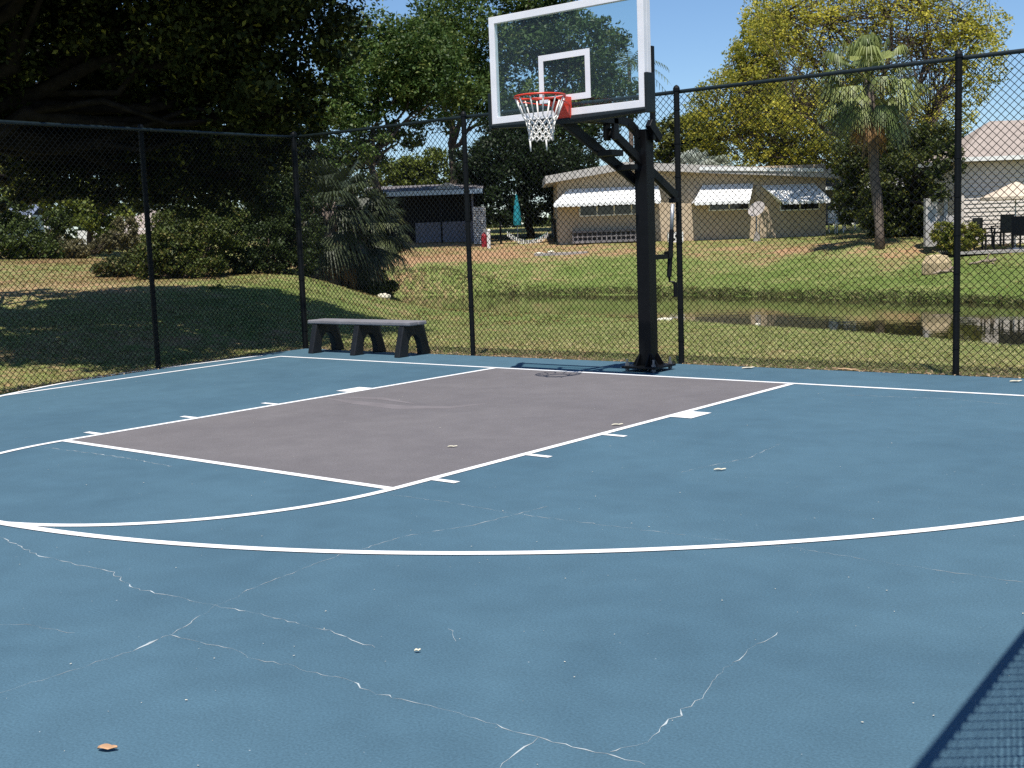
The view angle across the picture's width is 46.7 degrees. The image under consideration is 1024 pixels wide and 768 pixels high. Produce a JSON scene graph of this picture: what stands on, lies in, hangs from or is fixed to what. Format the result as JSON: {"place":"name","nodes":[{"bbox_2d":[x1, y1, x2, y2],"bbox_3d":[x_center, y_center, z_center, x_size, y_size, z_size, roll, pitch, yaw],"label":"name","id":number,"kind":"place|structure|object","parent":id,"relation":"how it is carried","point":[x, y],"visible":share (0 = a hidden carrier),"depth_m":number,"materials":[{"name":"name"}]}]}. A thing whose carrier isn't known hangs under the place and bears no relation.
{"place":"outdoors","nodes":[
{"label":"outdoors","id":0,"kind":"place"},
{"bbox_2d":[78,210,177,249],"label":"pink house","id":1,"kind":"structure","parent":0,"point":[82,233],"depth_m":50.16,"materials":[{"name":"white paint"}]},
{"bbox_2d":[0,224,1023,394],"bbox_3d":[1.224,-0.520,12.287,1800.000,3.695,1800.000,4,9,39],"label":"ground","id":2,"kind":"structure","parent":0,"point":[990,281],"depth_m":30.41,"materials":[{"name":"green plant"}]},
{"bbox_2d":[9,204,46,235],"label":"blue shed","id":3,"kind":"structure","parent":2,"relation":"on","point":[34,213],"depth_m":54.70,"materials":[{"name":"blue wood"}]},
{"bbox_2d":[0,196,72,259],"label":"lawn bush","id":4,"kind":"object","parent":2,"relation":"on","point":[24,229],"visible":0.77,"depth_m":37.04,"materials":[{"name":"green plant"}]},
{"bbox_2d":[0,171,141,254],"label":"background tree","id":5,"kind":"object","parent":2,"relation":"on","point":[82,219],"visible":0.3,"depth_m":44.87,"materials":[{"name":"green plant"}]},
{"bbox_2d":[42,215,142,258],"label":"lawn bush","id":6,"kind":"object","parent":2,"relation":"on","point":[93,246],"visible":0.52,"depth_m":41.66,"materials":[{"name":"green plant"}]},
{"bbox_2d":[89,248,145,277],"bbox_3d":[-9.358,-2.894,28.730,1.213,0.796,1.711,4,9,39],"label":"lawn bush","id":7,"kind":"object","parent":2,"relation":"on","point":[106,263],"visible":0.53,"depth_m":28.28,"materials":[{"name":"green plant"}]},
{"bbox_2d":[0,120,308,392],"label":"chain link fence","id":8,"kind":"object","parent":2,"relation":"on","point":[140,128],"visible":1,"depth_m":14.63,"materials":[{"name":"black metal"}]},
{"bbox_2d":[124,195,250,279],"bbox_3d":[-7.601,-3.456,28.091,2.725,2.082,3.255,-3,7,-7],"label":"lawn bush","id":9,"kind":"object","parent":2,"relation":"on","point":[155,223],"visible":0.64,"depth_m":27.40,"materials":[{"name":"green plant"}]},
{"bbox_2d":[0,0,382,222],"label":"oak tree","id":10,"kind":"object","parent":2,"relation":"on","point":[184,61],"visible":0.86,"depth_m":18.60,"materials":[{"name":"green plant"}]},
{"bbox_2d":[103,111,290,238],"bbox_3d":[-9.022,-5.815,34.466,4.202,5.084,6.154,46,48,81],"label":"background tree","id":11,"kind":"object","parent":2,"relation":"on","point":[131,201],"visible":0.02,"depth_m":34.11,"materials":[{"name":"green plant"}]},
{"bbox_2d":[203,284,224,288],"bbox_3d":[-6.260,-2.010,24.984,0.452,0.232,0.470,4,9,39],"label":"sprig plant","id":12,"kind":"object","parent":2,"relation":"on","point":[216,287],"visible":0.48,"depth_m":24.93,"materials":[{"name":"green plant"}]},
{"bbox_2d":[0,177,550,240],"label":"wood","id":13,"kind":"object","parent":2,"relation":"on","point":[72,232],"depth_m":86.59,"materials":[{"name":"green plant"}]},
{"bbox_2d":[222,175,329,275],"bbox_3d":[-5.791,-3.944,29.495,2.503,2.622,3.578,-1,7,12],"label":"lawn bush","id":14,"kind":"object","parent":2,"relation":"on","point":[248,255],"visible":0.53,"depth_m":28.97,"materials":[{"name":"green plant"}]},
{"bbox_2d":[266,27,370,238],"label":"background tree","id":15,"kind":"object","parent":2,"relation":"on","point":[324,142],"visible":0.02,"depth_m":55.25,"materials":[{"name":"green plant"}]},
{"bbox_2d":[268,158,400,290],"bbox_3d":[-5.119,-4.216,33.119,3.972,4.026,3.982,4,9,39],"label":"bushy palm","id":16,"kind":"object","parent":2,"relation":"on","point":[343,224],"visible":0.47,"depth_m":32.34,"materials":[{"name":"green plant"}]},
{"bbox_2d":[302,180,401,267],"bbox_3d":[-4.982,-4.776,36.349,2.868,3.255,3.441,4,9,39],"label":"palm tree","id":17,"kind":"object","parent":2,"relation":"on","point":[363,193],"visible":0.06,"depth_m":36.57,"materials":[{"name":"green plant"}]},
{"bbox_2d":[312,192,420,292],"bbox_3d":[-4.259,-3.841,34.077,3.262,3.397,3.319,0,7,18],"label":"bushy palm","id":18,"kind":"object","parent":2,"relation":"on","point":[388,239],"visible":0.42,"depth_m":33.46,"materials":[{"name":"green plant"}]},
{"bbox_2d":[358,280,399,295],"bbox_3d":[-3.770,-2.683,33.691,0.932,0.629,1.498,4,9,39],"label":"lawn bush","id":19,"kind":"object","parent":2,"relation":"on","point":[380,288],"visible":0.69,"depth_m":33.44,"materials":[{"name":"green plant"}]},
{"bbox_2d":[355,193,412,268],"bbox_3d":[-4.221,-4.383,37.121,2.481,3.180,2.710,4,9,39],"label":"bushy palm","id":20,"kind":"object","parent":2,"relation":"on","point":[399,210],"visible":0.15,"depth_m":36.38,"materials":[{"name":"green plant"}]},
{"bbox_2d":[378,293,390,297],"bbox_3d":[-3.507,-2.371,32.499,0.378,0.232,0.332,-2,7,0],"label":"stone","id":21,"kind":"object","parent":2,"relation":"on","point":[386,296],"visible":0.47,"depth_m":32.40,"materials":[{"name":"white stone"}]},
{"bbox_2d":[304,3,490,190],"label":"oak tree","id":22,"kind":"object","parent":2,"relation":"on","point":[403,53],"visible":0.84,"depth_m":46.91,"materials":[{"name":"green plant"}]},
{"bbox_2d":[364,146,472,186],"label":"background tree","id":23,"kind":"object","parent":2,"relation":"on","point":[418,169],"visible":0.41,"depth_m":70.69,"materials":[{"name":"green plant"}]},
{"bbox_2d":[365,183,483,242],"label":"porch house","id":24,"kind":"structure","parent":2,"relation":"on","point":[436,211],"depth_m":53.03,"materials":[{"name":"grey shingle"},{"name":"painted wood"},{"name":"glass"}]},
{"bbox_2d":[473,207,486,243],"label":"lattice screen","id":25,"kind":"object","parent":2,"relation":"on","point":[477,221],"visible":0.62,"depth_m":51.20,"materials":[{"name":"white paint"}]},
{"bbox_2d":[481,232,486,246],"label":"red canister","id":26,"kind":"object","parent":2,"relation":"on","point":[485,240],"visible":0.65,"depth_m":49.49,"materials":[{"name":"red plastic"}]},
{"bbox_2d":[406,0,561,183],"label":"oak tree","id":27,"kind":"object","parent":2,"relation":"on","point":[477,34],"visible":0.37,"depth_m":58.74,"materials":[{"name":"green plant"}]},
{"bbox_2d":[487,229,490,247],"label":"mooring post","id":28,"kind":"object","parent":2,"relation":"on","point":[489,241],"visible":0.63,"depth_m":48.91,"materials":[{"name":"white paint"}]},
{"bbox_2d":[499,221,501,243],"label":"hammock post","id":29,"kind":"object","parent":2,"relation":"on","point":[500,232],"visible":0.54,"depth_m":51.02,"materials":[{"name":"black wood"}]},
{"bbox_2d":[501,225,549,243],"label":"hammock","id":30,"kind":"object","parent":29,"relation":"hanging from","point":[528,241],"visible":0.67,"depth_m":50.71,"materials":[{"name":"white fabric"}]},
{"bbox_2d":[0,346,1020,392],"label":"fence litter","id":31,"kind":"object","parent":2,"relation":"on","point":[531,356],"visible":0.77,"depth_m":13.67,"materials":[{"name":"brown plant"}]},
{"bbox_2d":[0,349,1023,767],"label":"court","id":32,"kind":"object","parent":2,"relation":"on","point":[908,649],"visible":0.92,"depth_m":4.97,"materials":[{"name":"blue paint"}]},
{"bbox_2d":[97,743,116,749],"bbox_3d":[-1.200,1.078,3.518,0.062,0.012,0.028,-1,7,9],"label":"fallen leaf","id":33,"kind":"object","parent":32,"relation":"on","point":[107,746],"visible":1,"depth_m":3.52,"materials":[{"name":"beige plant"}]},
{"bbox_2d":[308,318,430,357],"bbox_3d":[-1.917,-0.628,15.782,1.930,0.447,0.594,4,9,39],"label":"park bench","id":34,"kind":"object","parent":32,"relation":"on","point":[407,329],"visible":1,"depth_m":15.64,"materials":[{"name":"grey plastic"}]},
{"bbox_2d":[73,368,788,486],"bbox_3d":[-0.444,0.221,10.286,3.650,0.001,5.348,4,9,39],"label":"key paint","id":35,"kind":"object","parent":32,"relation":"on","point":[523,411],"visible":1,"depth_m":9.61,"materials":[{"name":"grey paint"}]},
{"bbox_2d":[326,397,488,408],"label":"scuff marks","id":36,"kind":"object","parent":35,"relation":"on","point":[391,406],"visible":1,"depth_m":10.77,"materials":[{"name":"grey paint"}]},
{"bbox_2d":[18,357,873,721],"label":"leaf litter","id":37,"kind":"object","parent":32,"relation":"on","point":[602,529],"visible":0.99,"depth_m":5.92,"materials":[{"name":"brown plant"}]},
{"bbox_2d":[1,396,1019,766],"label":"court cracks","id":38,"kind":"object","parent":32,"relation":"on","point":[455,640],"visible":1,"depth_m":4.41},
{"bbox_2d":[0,355,1023,554],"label":"line markings","id":39,"kind":"object","parent":32,"relation":"on","point":[690,413],"visible":1,"depth_m":6.53,"materials":[{"name":"white paint"}]},
{"bbox_2d":[488,0,678,372],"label":"basketball hoop","id":40,"kind":"object","parent":32,"relation":"on","point":[611,118],"visible":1,"depth_m":11.92,"materials":[{"name":"black paint"}]},
{"bbox_2d":[0,232,1023,325],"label":"lawn grass","id":41,"kind":"structure","parent":2,"relation":"on","point":[265,276],"depth_m":33.95,"materials":[{"name":"green plant"}]},
{"bbox_2d":[513,193,521,240],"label":"closed umbrella","id":42,"kind":"object","parent":2,"relation":"on","point":[515,213],"visible":0.65,"depth_m":52.22,"materials":[{"name":"fabric"}]},
{"bbox_2d":[448,104,599,238],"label":"shade tree","id":43,"kind":"object","parent":2,"relation":"on","point":[550,164],"visible":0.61,"depth_m":53.21,"materials":[{"name":"green plant"}]},
{"bbox_2d":[554,219,555,241],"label":"hammock post","id":44,"kind":"object","parent":2,"relation":"on","point":[554,230],"visible":0.61,"depth_m":50.99,"materials":[{"name":"black wood"}]},
{"bbox_2d":[534,251,586,255],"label":"stepping slab","id":45,"kind":"structure","parent":2,"relation":"on","point":[564,253],"depth_m":45.67,"materials":[{"name":"concrete"}]},
{"bbox_2d":[499,0,639,161],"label":"oak tree","id":46,"kind":"object","parent":2,"relation":"on","point":[573,25],"visible":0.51,"depth_m":60.30,"materials":[{"name":"green plant"}]},
{"bbox_2d":[572,229,635,243],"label":"planter box","id":47,"kind":"object","parent":2,"relation":"on","point":[620,234],"visible":0.61,"depth_m":48.66,"materials":[{"name":"white"}]},
{"bbox_2d":[608,50,671,161],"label":"feather palm","id":48,"kind":"object","parent":2,"relation":"on","point":[629,62],"visible":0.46,"depth_m":69.83,"materials":[{"name":"green plant"}]},
{"bbox_2d":[294,48,1023,377],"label":"chain link fence","id":49,"kind":"object","parent":2,"relation":"on","point":[958,58],"visible":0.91,"depth_m":12.92,"materials":[{"name":"black metal"}]},
{"bbox_2d":[667,232,682,241],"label":"planter box","id":50,"kind":"object","parent":2,"relation":"on","point":[674,237],"visible":0.2,"depth_m":48.27,"materials":[{"name":"white paint"}]},
{"bbox_2d":[542,162,838,244],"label":"awning house","id":51,"kind":"structure","parent":2,"relation":"on","point":[745,201],"depth_m":48.76,"materials":[{"name":"beige paint"}]},
{"bbox_2d":[579,204,635,216],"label":"window","id":52,"kind":"structure","parent":51,"relation":"in","point":[630,207],"depth_m":48.82,"materials":[{"name":"black glass"}]},
{"bbox_2d":[708,203,749,210],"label":"window","id":53,"kind":"structure","parent":51,"relation":"in","point":[710,206],"depth_m":48.83,"materials":[{"name":"black glass"}]},
{"bbox_2d":[780,202,819,210],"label":"window","id":54,"kind":"structure","parent":51,"relation":"in","point":[812,205],"depth_m":48.84,"materials":[{"name":"black glass"}]},
{"bbox_2d":[653,111,727,163],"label":"background tree","id":55,"kind":"object","parent":2,"relation":"on","point":[661,147],"visible":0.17,"depth_m":67.28,"materials":[{"name":"green plant"}]},
{"bbox_2d":[670,148,719,164],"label":"silver palm","id":56,"kind":"object","parent":2,"relation":"on","point":[697,158],"visible":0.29,"depth_m":56.49,"materials":[{"name":"green plant"}]},
{"bbox_2d":[391,265,1023,303],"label":"bank grass","id":57,"kind":"structure","parent":2,"relation":"on","point":[942,296],"depth_m":34.77,"materials":[{"name":"green plant"}]},
{"bbox_2d":[707,155,734,165],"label":"silver palm","id":58,"kind":"object","parent":2,"relation":"on","point":[725,160],"visible":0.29,"depth_m":57.44,"materials":[{"name":"green plant"}]},
{"bbox_2d":[748,201,764,240],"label":"satellite dish","id":59,"kind":"object","parent":2,"relation":"on","point":[758,207],"visible":0.62,"depth_m":47.48,"materials":[{"name":"metal"}]},
{"bbox_2d":[680,0,864,183],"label":"golden tree","id":60,"kind":"object","parent":2,"relation":"on","point":[751,70],"visible":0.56,"depth_m":58.77,"materials":[{"name":"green plant"}]},
{"bbox_2d":[827,210,843,233],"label":"garden chair","id":61,"kind":"object","parent":2,"relation":"on","point":[833,218],"visible":0.6,"depth_m":50.02,"materials":[{"name":"white paint"}]},
{"bbox_2d":[831,367,856,370],"bbox_3d":[3.387,-0.154,12.122,0.287,0.025,0.029,5,10,44],"label":"twig","id":62,"kind":"object","parent":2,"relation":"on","point":[855,369],"visible":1,"depth_m":12.11,"materials":[{"name":"beige wood"}]},
{"bbox_2d":[826,168,902,225],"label":"grey house","id":63,"kind":"structure","parent":2,"relation":"on","point":[829,186],"depth_m":59.43,"materials":[{"name":"grey paint"}]},
{"bbox_2d":[814,32,933,249],"bbox_3d":[11.631,-7.783,38.415,3.847,7.038,4.008,-3,7,-4],"label":"cabbage palm","id":64,"kind":"object","parent":2,"relation":"on","point":[867,47],"visible":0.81,"depth_m":38.00,"materials":[{"name":"green plant"}]},
{"bbox_2d":[736,0,1014,189],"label":"golden tree","id":65,"kind":"object","parent":2,"relation":"on","point":[830,17],"visible":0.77,"depth_m":46.31,"materials":[{"name":"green plant"}]},
{"bbox_2d":[827,121,966,238],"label":"understory tree","id":66,"kind":"object","parent":2,"relation":"on","point":[919,180],"visible":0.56,"depth_m":42.60,"materials":[{"name":"green plant"}]},
{"bbox_2d":[922,254,951,274],"bbox_3d":[11.769,-3.306,32.862,0.816,0.569,0.609,-2,7,0],"label":"boulder","id":67,"kind":"object","parent":2,"relation":"on","point":[930,262],"visible":0.71,"depth_m":32.65,"materials":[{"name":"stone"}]},
{"bbox_2d":[923,198,953,246],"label":"garden wall","id":68,"kind":"structure","parent":2,"relation":"on","point":[930,223],"depth_m":37.04,"materials":[{"name":"paint"}]},
{"bbox_2d":[932,266,952,274],"bbox_3d":[11.870,-3.166,32.578,0.767,0.342,0.223,-5,7,-20],"label":"driftwood","id":69,"kind":"object","parent":2,"relation":"on","point":[945,271],"visible":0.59,"depth_m":32.58,"materials":[{"name":"brown wood"}]},
{"bbox_2d":[929,221,985,255],"bbox_3d":[13.583,-4.416,36.286,1.590,1.198,1.494,4,9,39],"label":"patio shrub","id":70,"kind":"object","parent":2,"relation":"on","point":[950,242],"visible":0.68,"depth_m":36.06,"materials":[{"name":"green plant"}]},
{"bbox_2d":[918,120,1023,244],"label":"house","id":71,"kind":"structure","parent":2,"relation":"on","point":[991,168],"depth_m":37.83,"materials":[{"name":"tile"}]},
{"bbox_2d":[935,248,1023,254],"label":"patio","id":72,"kind":"structure","parent":2,"relation":"on","point":[994,251],"depth_m":35.52,"materials":[{"name":"concrete"}]},
{"bbox_2d":[972,218,995,249],"bbox_3d":[14.544,-4.641,36.563,0.530,0.975,0.485,-7,9,-34],"label":"patio chair","id":73,"kind":"object","parent":72,"relation":"on","point":[978,221],"visible":0.55,"depth_m":36.57,"materials":[{"name":"black plastic"}]},
{"bbox_2d":[980,182,1023,248],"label":"patio umbrella","id":74,"kind":"object","parent":72,"relation":"on","point":[1008,191],"visible":0.66,"depth_m":35.84,"materials":[{"name":"fabric"}]},
{"bbox_2d":[990,214,1013,245],"bbox_3d":[15.354,-4.814,37.128,0.530,0.975,0.485,-4,7,-15],"label":"patio chair","id":75,"kind":"object","parent":72,"relation":"on","point":[1007,224],"visible":0.62,"depth_m":36.88,"materials":[{"name":"black plastic"}]},
{"bbox_2d":[1011,216,1023,247],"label":"patio chair","id":76,"kind":"object","parent":72,"relation":"on","point":[1016,224],"visible":0.73,"depth_m":36.03,"materials":[{"name":"black plastic"}]},
{"bbox_2d":[969,253,995,264],"bbox_3d":[13.244,-3.507,33.373,0.717,0.343,0.224,0,7,17],"label":"driftwood","id":77,"kind":"object","parent":2,"relation":"on","point":[987,261],"visible":0.72,"depth_m":33.35,"materials":[{"name":"brown wood"}]},
{"bbox_2d":[0,0,1023,237],"label":"sky","id":78,"kind":"structure","parent":0,"point":[688,37],"materials":[{"name":"blue"}]},
{"bbox_2d":[395,294,1023,345],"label":"pond water","id":79,"kind":"structure","parent":0,"point":[840,304],"depth_m":27.80,"materials":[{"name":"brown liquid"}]}
]}

